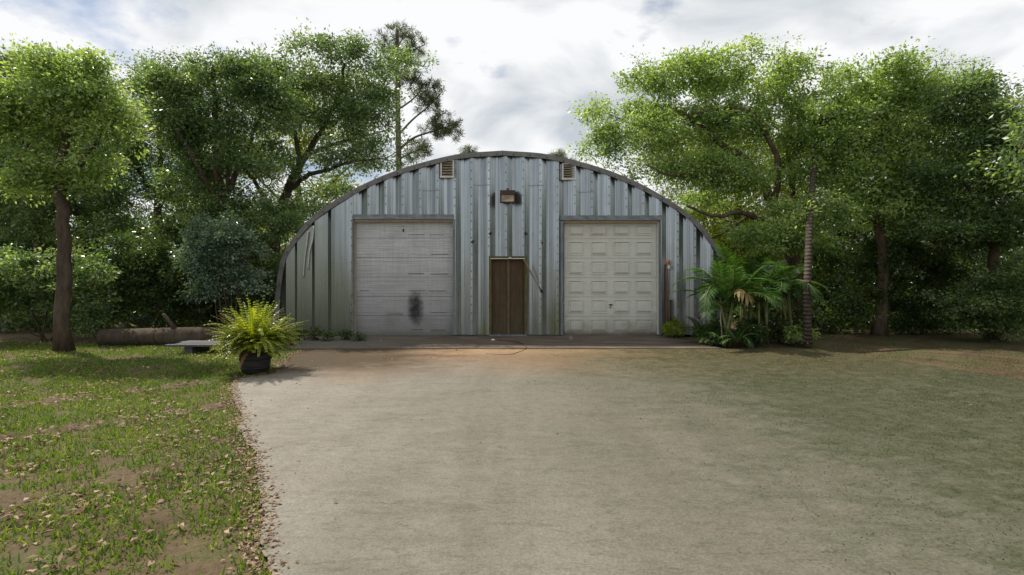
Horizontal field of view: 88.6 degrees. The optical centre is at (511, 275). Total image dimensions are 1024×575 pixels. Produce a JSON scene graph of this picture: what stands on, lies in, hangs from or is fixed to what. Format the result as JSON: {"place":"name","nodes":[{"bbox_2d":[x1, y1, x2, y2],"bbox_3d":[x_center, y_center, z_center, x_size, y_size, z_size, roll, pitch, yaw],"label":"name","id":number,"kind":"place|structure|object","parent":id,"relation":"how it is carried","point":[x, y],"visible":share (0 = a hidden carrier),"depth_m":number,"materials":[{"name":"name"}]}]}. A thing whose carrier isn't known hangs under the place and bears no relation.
{"place":"outdoors","nodes":[
{"label":"outdoors","id":0,"kind":"place"},
{"bbox_2d":[0,308,1023,574],"bbox_3d":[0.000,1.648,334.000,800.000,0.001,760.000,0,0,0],"label":"ground","id":1,"kind":"structure","parent":0,"point":[206,560],"depth_m":4.62,"materials":[{"name":"green plant"}]},
{"bbox_2d":[0,198,105,312],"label":"thicket","id":2,"kind":"object","parent":1,"relation":"on","point":[29,246],"visible":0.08,"depth_m":19.66,"materials":[{"name":"green plant"}]},
{"bbox_2d":[0,243,124,341],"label":"shrub","id":3,"kind":"object","parent":1,"relation":"on","point":[39,278],"visible":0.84,"depth_m":12.72,"materials":[{"name":"green plant"}]},
{"bbox_2d":[0,44,157,326],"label":"oak tree","id":4,"kind":"object","parent":1,"relation":"on","point":[18,219],"visible":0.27,"depth_m":16.69,"materials":[{"name":"green plant"}]},
{"bbox_2d":[0,33,162,351],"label":"oak tree","id":5,"kind":"object","parent":1,"relation":"on","point":[85,95],"visible":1,"depth_m":11.18,"materials":[{"name":"green plant"}]},
{"bbox_2d":[52,191,176,315],"bbox_3d":[-16.139,-0.987,21.128,4.993,5.318,3.858,0,0,-34],"label":"thicket","id":6,"kind":"object","parent":1,"relation":"on","point":[99,242],"visible":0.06,"depth_m":20.71,"materials":[{"name":"green plant"}]},
{"bbox_2d":[70,200,220,327],"bbox_3d":[-9.701,-0.137,13.816,4.398,3.627,2.408,0,0,0],"label":"shrub","id":7,"kind":"object","parent":1,"relation":"on","point":[147,267],"visible":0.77,"depth_m":13.67,"materials":[{"name":"green plant"}]},
{"bbox_2d":[70,47,245,320],"bbox_3d":[-12.346,-3.159,18.272,6.697,9.581,3.255,0,0,0],"label":"oak tree","id":8,"kind":"object","parent":1,"relation":"on","point":[139,173],"visible":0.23,"depth_m":18.01,"materials":[{"name":"green plant"}]},
{"bbox_2d":[96,313,229,345],"bbox_3d":[-7.818,1.268,12.418,3.599,0.770,0.481,0,0,-5],"label":"fallen log","id":9,"kind":"object","parent":1,"relation":"on","point":[173,334],"visible":0.58,"depth_m":12.20,"materials":[{"name":"brown wood"}]},
{"bbox_2d":[104,188,254,292],"bbox_3d":[-14.183,-1.014,21.683,6.780,5.378,4.083,0,0,0],"label":"thicket","id":10,"kind":"object","parent":1,"relation":"on","point":[177,228],"visible":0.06,"depth_m":21.57,"materials":[{"name":"green plant"}]},
{"bbox_2d":[164,340,238,353],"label":"board platform","id":11,"kind":"structure","parent":1,"relation":"on","point":[192,346],"depth_m":11.00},
{"bbox_2d":[122,40,313,326],"bbox_3d":[-8.246,-2.470,14.998,5.420,8.288,2.802,0,0,0],"label":"oak tree","id":12,"kind":"object","parent":1,"relation":"on","point":[248,78],"visible":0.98,"depth_m":14.65,"materials":[{"name":"green plant"}]},
{"bbox_2d":[163,206,275,326],"bbox_3d":[-7.252,-0.011,13.116,2.568,3.360,1.899,0,0,0],"label":"shrub","id":13,"kind":"object","parent":1,"relation":"on","point":[234,274],"visible":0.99,"depth_m":12.99,"materials":[{"name":"green plant"}]},
{"bbox_2d":[170,207,269,326],"bbox_3d":[-8.252,-0.130,14.984,3.083,3.605,1.881,0,0,17],"label":"shrub","id":14,"kind":"object","parent":1,"relation":"on","point":[210,302],"visible":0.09,"depth_m":14.68,"materials":[{"name":"green plant"}]},
{"bbox_2d":[0,339,456,574],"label":"fallen leaves","id":15,"kind":"object","parent":1,"relation":"on","point":[60,557],"visible":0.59,"depth_m":4.87,"materials":[{"name":"brown plant"}]},
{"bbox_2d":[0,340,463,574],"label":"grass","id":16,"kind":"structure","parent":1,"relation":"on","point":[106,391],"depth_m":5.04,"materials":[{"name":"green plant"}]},
{"bbox_2d":[204,199,291,269],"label":"thicket","id":17,"kind":"object","parent":1,"relation":"on","point":[259,233],"depth_m":24.98,"materials":[{"name":"green plant"}]},
{"bbox_2d":[199,294,307,372],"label":"potted fern","id":18,"kind":"object","parent":1,"relation":"on","point":[255,338],"visible":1,"depth_m":8.62,"materials":[{"name":"green plant"}]},
{"bbox_2d":[211,192,328,322],"bbox_3d":[-6.683,-0.343,14.678,2.916,4.025,2.027,0,0,0],"label":"shrub","id":19,"kind":"object","parent":1,"relation":"on","point":[278,222],"visible":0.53,"depth_m":14.27,"materials":[{"name":"green plant"}]},
{"bbox_2d":[167,72,393,266],"bbox_3d":[-9.067,-3.215,20.333,9.264,9.777,3.685,0,0,0],"label":"oak tree","id":20,"kind":"object","parent":1,"relation":"on","point":[305,142],"visible":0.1,"depth_m":20.25,"materials":[{"name":"green plant"}]},
{"bbox_2d":[238,17,439,284],"bbox_3d":[-5.841,-2.982,16.529,7.233,9.356,3.768,0,0,0],"label":"oak tree","id":21,"kind":"object","parent":1,"relation":"on","point":[353,111],"visible":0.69,"depth_m":16.18,"materials":[{"name":"green plant"}]},
{"bbox_2d":[373,18,465,169],"bbox_3d":[-4.676,-5.480,26.002,5.004,14.282,3.091,0,0,0],"label":"pine tree","id":22,"kind":"object","parent":1,"relation":"on","point":[438,124],"visible":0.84,"depth_m":25.75,"materials":[{"name":"green plant"}]},
{"bbox_2d":[457,144,478,153],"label":"pine tree","id":23,"kind":"object","parent":1,"relation":"on","point":[469,149],"visible":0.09,"depth_m":43.71,"materials":[{"name":"green plant"}]},
{"bbox_2d":[273,335,721,349],"bbox_3d":[-0.750,1.627,12.955,10.700,0.055,2.890,0,0,0],"label":"concrete apron","id":24,"kind":"object","parent":1,"relation":"on","point":[546,342],"visible":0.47,"depth_m":12.49,"materials":[{"name":"grey concrete"}]},
{"bbox_2d":[285,326,302,344],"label":"weed","id":25,"kind":"object","parent":24,"relation":"on","point":[293,336],"visible":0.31,"depth_m":12.05,"materials":[{"name":"green plant"}]},
{"bbox_2d":[291,325,310,339],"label":"weed","id":26,"kind":"object","parent":24,"relation":"on","point":[303,332],"visible":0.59,"depth_m":13.03,"materials":[{"name":"green plant"}]},
{"bbox_2d":[305,326,322,340],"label":"weed","id":27,"kind":"object","parent":24,"relation":"on","point":[314,330],"visible":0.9,"depth_m":12.86,"materials":[{"name":"green plant"}]},
{"bbox_2d":[312,329,336,341],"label":"weed","id":28,"kind":"object","parent":24,"relation":"on","point":[328,335],"visible":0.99,"depth_m":12.85,"materials":[{"name":"green plant"}]},
{"bbox_2d":[338,328,356,339],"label":"weed","id":29,"kind":"object","parent":24,"relation":"on","point":[347,336],"visible":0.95,"depth_m":12.96,"materials":[{"name":"green plant"}]},
{"bbox_2d":[351,331,369,340],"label":"weed","id":30,"kind":"object","parent":24,"relation":"on","point":[360,336],"visible":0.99,"depth_m":12.78,"materials":[{"name":"green plant"}]},
{"bbox_2d":[486,340,525,354],"bbox_3d":[-0.060,1.603,11.748,0.793,0.056,2.145,0,0,5],"label":"cable","id":31,"kind":"object","parent":24,"relation":"on","point":[510,341],"visible":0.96,"depth_m":11.54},
{"bbox_2d":[665,259,669,321],"bbox_3d":[4.073,0.587,13.777,0.112,2.027,0.155,0,0,0],"label":"rusty pipe","id":32,"kind":"object","parent":24,"relation":"on","point":[667,263],"visible":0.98,"depth_m":13.78,"materials":[{"name":"brown metal"}]},
{"bbox_2d":[664,265,671,335],"bbox_3d":[4.113,0.660,13.850,0.173,1.880,0.100,0,0,0],"label":"timber batten","id":33,"kind":"object","parent":24,"relation":"on","point":[665,299],"visible":0.86,"depth_m":13.84,"materials":[{"name":"brown wood"}]},
{"bbox_2d":[659,316,686,337],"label":"weedy bush","id":34,"kind":"object","parent":24,"relation":"on","point":[668,330],"visible":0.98,"depth_m":13.50,"materials":[{"name":"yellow plant"}]},
{"bbox_2d":[274,150,730,335],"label":"arched metal workshop","id":35,"kind":"structure","parent":1,"relation":"on","point":[397,252],"depth_m":13.98,"materials":[{"name":"metal"}]},
{"bbox_2d":[356,222,452,334],"bbox_3d":[-2.904,0.067,14.108,2.639,3.081,0.085,0,0,0],"label":"garage door","id":36,"kind":"structure","parent":35,"relation":"in","point":[404,270],"depth_m":14.10,"materials":[{"name":"white metal"}]},
{"bbox_2d":[500,188,514,202],"bbox_3d":[-0.113,-2.102,13.825,0.400,0.403,0.230,0,0,0],"label":"flood light","id":37,"kind":"object","parent":35,"relation":"attached to","point":[507,196],"visible":1,"depth_m":13.76,"materials":[{"name":"brown metal"}]},
{"bbox_2d":[489,256,526,335],"bbox_3d":[-0.107,0.547,13.960,1.013,2.107,0.240,0,0,0],"label":"entry door","id":38,"kind":"structure","parent":35,"relation":"in","point":[507,274],"depth_m":14.03,"materials":[{"name":"brown paint"}]},
{"bbox_2d":[523,260,542,292],"bbox_3d":[0.559,0.026,13.871,0.528,0.891,0.074,0,0,-2],"label":"cable","id":39,"kind":"object","parent":35,"relation":"attached to","point":[541,291],"visible":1,"depth_m":13.85,"materials":[{"name":"black rubber"}]},
{"bbox_2d":[564,223,656,334],"bbox_3d":[2.655,0.091,14.110,2.504,3.022,0.080,0,0,0],"label":"garage door","id":40,"kind":"structure","parent":35,"relation":"in","point":[610,269],"depth_m":14.10,"materials":[{"name":"white metal"}]},
{"bbox_2d":[0,276,1023,334],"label":"undergrowth","id":41,"kind":"object","parent":1,"relation":"on","point":[828,319],"visible":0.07,"depth_m":15.13,"materials":[{"name":"green plant"}]},
{"bbox_2d":[89,239,1023,283],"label":"woods","id":42,"kind":"object","parent":1,"relation":"on","point":[844,246],"depth_m":50.66,"materials":[{"name":"green plant"}]},
{"bbox_2d":[549,147,578,160],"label":"pine tree","id":43,"kind":"object","parent":1,"relation":"on","point":[560,154],"visible":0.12,"depth_m":43.69,"materials":[{"name":"green plant"}]},
{"bbox_2d":[671,316,721,343],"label":"areca palm","id":44,"kind":"object","parent":1,"relation":"on","point":[699,327],"visible":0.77,"depth_m":12.25,"materials":[{"name":"green plant"}]},
{"bbox_2d":[690,314,733,345],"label":"weedy bush","id":45,"kind":"object","parent":1,"relation":"on","point":[713,322],"visible":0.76,"depth_m":12.12,"materials":[{"name":"green plant"}]},
{"bbox_2d":[682,195,745,254],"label":"thicket","id":46,"kind":"object","parent":1,"relation":"on","point":[718,231],"visible":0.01,"depth_m":22.36,"materials":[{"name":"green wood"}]},
{"bbox_2d":[720,306,722,344],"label":"bare stem","id":47,"kind":"object","parent":1,"relation":"on","point":[721,324],"visible":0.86,"depth_m":11.99,"materials":[{"name":"plant"}]},
{"bbox_2d":[566,30,877,328],"bbox_3d":[5.915,-2.734,14.975,8.667,8.850,4.638,0,0,0],"label":"oak tree","id":48,"kind":"object","parent":1,"relation":"on","point":[709,173],"visible":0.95,"depth_m":15.05,"materials":[{"name":"green plant"}]},
{"bbox_2d":[673,243,782,346],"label":"areca palm","id":49,"kind":"object","parent":1,"relation":"on","point":[725,291],"visible":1,"depth_m":11.72,"materials":[{"name":"green plant"}]},
{"bbox_2d":[714,325,765,348],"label":"areca palm","id":50,"kind":"object","parent":1,"relation":"on","point":[746,338],"visible":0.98,"depth_m":11.62,"materials":[{"name":"green plant"}]},
{"bbox_2d":[628,118,871,317],"bbox_3d":[8.958,-2.349,19.915,9.458,8.044,3.517,0,0,0],"label":"oak tree","id":51,"kind":"object","parent":1,"relation":"on","point":[717,240],"visible":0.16,"depth_m":19.70,"materials":[{"name":"green plant"}]},
{"bbox_2d":[706,260,795,344],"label":"areca palm","id":52,"kind":"object","parent":1,"relation":"on","point":[760,300],"visible":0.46,"depth_m":12.38,"materials":[{"name":"green plant"}]},
{"bbox_2d":[732,317,776,345],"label":"weedy bush","id":53,"kind":"object","parent":1,"relation":"on","point":[755,329],"visible":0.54,"depth_m":12.05,"materials":[{"name":"green plant"}]},
{"bbox_2d":[719,213,816,325],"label":"areca palm","id":54,"kind":"object","parent":1,"relation":"on","point":[755,260],"visible":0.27,"depth_m":15.01,"materials":[{"name":"green plant"}]},
{"bbox_2d":[760,310,798,342],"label":"weedy bush","id":55,"kind":"object","parent":1,"relation":"on","point":[774,322],"visible":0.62,"depth_m":12.53,"materials":[{"name":"green plant"}]},
{"bbox_2d":[536,330,1023,574],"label":"short grass","id":56,"kind":"structure","parent":1,"relation":"on","point":[899,334],"depth_m":8.70,"materials":[{"name":"green plant"}]},
{"bbox_2d":[735,261,829,343],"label":"areca palm","id":57,"kind":"object","parent":1,"relation":"on","point":[791,288],"visible":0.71,"depth_m":12.49,"materials":[{"name":"green plant"}]},
{"bbox_2d":[720,200,857,280],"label":"thicket","id":58,"kind":"object","parent":1,"relation":"on","point":[763,253],"visible":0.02,"depth_m":21.54,"materials":[{"name":"green plant"}]},
{"bbox_2d":[738,226,863,319],"bbox_3d":[9.400,-0.029,17.198,3.966,3.417,2.147,0,0,0],"label":"shrub","id":59,"kind":"object","parent":1,"relation":"on","point":[833,282],"visible":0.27,"depth_m":16.91,"materials":[{"name":"green plant"}]},
{"bbox_2d":[781,321,820,346],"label":"weedy bush","id":60,"kind":"object","parent":1,"relation":"on","point":[797,337],"visible":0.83,"depth_m":12.01,"materials":[{"name":"green plant"}]},
{"bbox_2d":[795,118,844,346],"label":"palm tree","id":61,"kind":"object","parent":1,"relation":"on","point":[807,325],"visible":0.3,"depth_m":12.21,"materials":[{"name":"brown plant"}]},
{"bbox_2d":[800,215,941,312],"bbox_3d":[14.110,-1.081,20.965,6.747,5.498,3.784,0,0,0],"label":"thicket","id":62,"kind":"object","parent":1,"relation":"on","point":[864,236],"visible":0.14,"depth_m":20.54,"materials":[{"name":"green plant"}]},
{"bbox_2d":[780,36,990,335],"bbox_3d":[10.453,-2.287,14.416,5.623,7.939,2.959,0,0,0],"label":"oak tree","id":63,"kind":"object","parent":1,"relation":"on","point":[873,147],"visible":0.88,"depth_m":14.05,"materials":[{"name":"green plant"}]},
{"bbox_2d":[822,213,1022,334],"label":"shrub","id":64,"kind":"object","parent":1,"relation":"on","point":[937,266],"visible":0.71,"depth_m":14.37,"materials":[{"name":"green plant"}]},
{"bbox_2d":[825,47,1023,316],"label":"oak tree","id":65,"kind":"object","parent":1,"relation":"on","point":[954,72],"visible":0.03,"depth_m":17.71,"materials":[{"name":"green plant"}]},
{"bbox_2d":[865,229,1023,293],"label":"thicket","id":66,"kind":"object","parent":1,"relation":"on","point":[1018,255],"visible":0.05,"depth_m":19.36,"materials":[{"name":"green plant"}]},
{"bbox_2d":[894,61,1023,339],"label":"oak tree","id":67,"kind":"object","parent":1,"relation":"on","point":[977,220],"visible":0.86,"depth_m":13.23,"materials":[{"name":"green plant"}]},
{"bbox_2d":[916,256,1023,341],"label":"shrub","id":68,"kind":"object","parent":1,"relation":"on","point":[1004,316],"visible":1,"depth_m":12.78,"materials":[{"name":"green plant"}]},
{"bbox_2d":[954,73,1023,220],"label":"oak tree","id":69,"kind":"object","parent":1,"relation":"on","point":[1018,165],"visible":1,"depth_m":10.40,"materials":[{"name":"green plant"}]},
{"bbox_2d":[0,0,1023,259],"label":"sky","id":70,"kind":"structure","parent":0,"point":[512,69],"materials":[{"name":"white"}]},
{"bbox_2d":[231,348,1023,574],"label":"driveway","id":71,"kind":"structure","parent":0,"point":[504,478],"depth_m":4.49,"materials":[{"name":"concrete"}]},
{"bbox_2d":[25,336,1015,574],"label":"leaf crumbs","id":72,"kind":"object","parent":71,"relation":"on","point":[254,547],"visible":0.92,"depth_m":4.07,"materials":[{"name":"brown plant"}]}
]}

